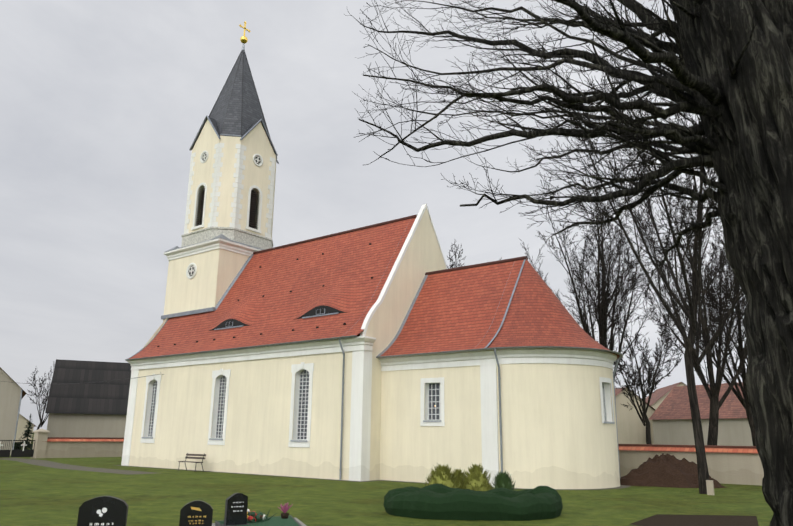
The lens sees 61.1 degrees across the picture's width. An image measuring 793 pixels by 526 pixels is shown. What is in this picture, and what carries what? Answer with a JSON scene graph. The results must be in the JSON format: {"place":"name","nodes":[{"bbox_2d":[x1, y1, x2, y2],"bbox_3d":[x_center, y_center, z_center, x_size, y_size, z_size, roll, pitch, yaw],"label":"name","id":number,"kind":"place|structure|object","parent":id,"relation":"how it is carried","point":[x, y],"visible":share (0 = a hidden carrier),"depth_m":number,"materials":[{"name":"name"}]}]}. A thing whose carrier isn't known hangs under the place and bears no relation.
{"place":"outdoors","nodes":[
{"label":"outdoors","id":0,"kind":"place"},
{"bbox_2d":[163,21,278,321],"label":"church tower","id":1,"kind":"structure","parent":0,"point":[228,227],"depth_m":42.85,"materials":[{"name":"beige paint"}]},
{"bbox_2d":[0,0,746,430],"label":"sky","id":2,"kind":"structure","parent":0,"point":[104,104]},
{"bbox_2d":[0,429,763,494],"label":"yard walls","id":3,"kind":"structure","parent":0,"point":[741,465],"depth_m":31.31,"materials":[{"name":"paint"}]},
{"bbox_2d":[0,433,772,525],"bbox_3d":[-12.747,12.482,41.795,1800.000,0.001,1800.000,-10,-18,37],"label":"lawn","id":4,"kind":"structure","parent":0,"point":[33,495],"depth_m":20.18,"materials":[{"name":"green plant"}]},
{"bbox_2d":[14,442,21,449],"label":"gate","id":5,"kind":"structure","parent":4,"relation":"on","point":[15,447],"depth_m":60.58,"materials":[{"name":"black metal"}]},
{"bbox_2d":[17,414,33,449],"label":"spruce","id":6,"kind":"object","parent":4,"relation":"on","point":[27,432],"visible":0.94,"depth_m":61.08,"materials":[{"name":"green plant"}]},
{"bbox_2d":[27,361,54,429],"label":"tree","id":7,"kind":"object","parent":4,"relation":"on","point":[44,400],"visible":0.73,"depth_m":90.94,"materials":[{"name":"brown plant"}]},
{"bbox_2d":[77,496,127,525],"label":"headstone","id":8,"kind":"object","parent":4,"relation":"on","point":[105,511],"visible":1,"depth_m":9.26,"materials":[{"name":"stone"}]},
{"bbox_2d":[178,453,205,471],"bbox_3d":[-10.138,9.870,33.223,1.600,0.871,0.513,-10,-18,37],"label":"bench","id":9,"kind":"object","parent":4,"relation":"on","point":[202,458],"visible":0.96,"depth_m":33.31,"materials":[{"name":"brown wood"}]},
{"bbox_2d":[179,500,212,525],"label":"headstone","id":10,"kind":"object","parent":4,"relation":"on","point":[196,513],"visible":1,"depth_m":10.66,"materials":[{"name":"stone"}]},
{"bbox_2d":[212,502,305,525],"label":"grave bed","id":11,"kind":"object","parent":4,"relation":"on","point":[254,518],"visible":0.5,"depth_m":13.83,"materials":[{"name":"green plant"}]},
{"bbox_2d":[221,493,249,525],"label":"headstone","id":12,"kind":"object","parent":11,"relation":"on","point":[236,505],"visible":1,"depth_m":13.30,"materials":[{"name":"stone"}]},
{"bbox_2d":[121,204,619,488],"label":"church walls","id":13,"kind":"structure","parent":4,"relation":"on","point":[279,416],"depth_m":28.89,"materials":[{"name":"beige paint"}]},
{"bbox_2d":[2,374,158,383],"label":"service cable","id":14,"kind":"object","parent":13,"relation":"attached to","point":[89,382],"visible":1,"depth_m":41.72,"materials":[{"name":"black metal"}]},
{"bbox_2d":[127,214,619,360],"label":"church roof","id":15,"kind":"structure","parent":13,"relation":"on","point":[328,286],"depth_m":32.65,"materials":[{"name":"red tile"}]},
{"bbox_2d":[125,335,622,479],"bbox_3d":[-2.461,7.518,33.996,27.515,5.980,9.025,-10,-18,37],"label":"cornice and pilasters","id":16,"kind":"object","parent":13,"relation":"attached to","point":[543,354],"depth_m":28.69,"materials":[{"name":"white paint"}]},
{"bbox_2d":[0,359,752,454],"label":"background buildings","id":17,"kind":"structure","parent":4,"relation":"on","point":[84,407],"depth_m":66.49,"materials":[{"name":"paint"}]},
{"bbox_2d":[0,458,758,525],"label":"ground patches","id":18,"kind":"object","parent":4,"relation":"on","point":[690,520],"visible":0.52,"depth_m":16.51,"materials":[{"name":"soil"}]},
{"bbox_2d":[423,462,516,490],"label":"golden shrubs","id":19,"kind":"object","parent":4,"relation":"on","point":[475,479],"visible":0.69,"depth_m":18.20,"materials":[{"name":"plant"}]},
{"bbox_2d":[383,483,562,520],"bbox_3d":[1.887,5.830,16.526,4.413,0.686,2.740,1,-14,-2],"label":"hedge","id":20,"kind":"object","parent":4,"relation":"on","point":[436,501],"visible":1,"depth_m":15.43,"materials":[{"name":"green plant"}]},
{"bbox_2d":[447,239,501,268],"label":"tree","id":21,"kind":"object","parent":4,"relation":"on","point":[456,261],"visible":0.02,"depth_m":64.06,"materials":[{"name":"black plant"}]},
{"bbox_2d":[345,0,792,525],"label":"lime tree","id":22,"kind":"object","parent":4,"relation":"on","point":[728,79],"visible":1,"depth_m":5.46,"materials":[{"name":"black plant"}]},
{"bbox_2d":[557,295,622,382],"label":"tree","id":23,"kind":"object","parent":4,"relation":"on","point":[595,339],"visible":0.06,"depth_m":70.50,"materials":[{"name":"brown plant"}]},
{"bbox_2d":[520,152,663,379],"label":"lime tree","id":24,"kind":"object","parent":4,"relation":"on","point":[601,306],"visible":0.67,"depth_m":43.93,"materials":[{"name":"black plant"}]},
{"bbox_2d":[531,42,743,493],"bbox_3d":[10.331,-1.421,25.750,10.141,19.515,8.838,4,-15,-14],"label":"tree","id":25,"kind":"object","parent":4,"relation":"on","point":[694,303],"visible":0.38,"depth_m":25.09,"materials":[{"name":"black plant"}]},
{"bbox_2d":[609,313,683,443],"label":"tree","id":26,"kind":"object","parent":4,"relation":"on","point":[652,383],"visible":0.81,"depth_m":64.18,"materials":[{"name":"black plant"}]},
{"bbox_2d":[620,453,726,487],"bbox_3d":[11.101,8.459,27.505,4.242,1.286,2.736,-2,-15,11],"label":"soil mound","id":27,"kind":"object","parent":4,"relation":"on","point":[668,470],"visible":0.96,"depth_m":26.85,"materials":[{"name":"brown soil"}]},
{"bbox_2d":[632,195,747,444],"bbox_3d":[17.239,3.212,36.714,7.772,16.195,7.427,10,-17,-31],"label":"lime tree","id":28,"kind":"object","parent":4,"relation":"on","point":[713,391],"visible":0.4,"depth_m":35.85,"materials":[{"name":"black plant"}]},
{"bbox_2d":[650,193,755,445],"bbox_3d":[19.903,3.607,39.022,7.876,16.628,10.718,7,-16,-25],"label":"lime tree","id":29,"kind":"object","parent":4,"relation":"on","point":[744,401],"visible":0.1,"depth_m":38.79,"materials":[{"name":"black plant"}]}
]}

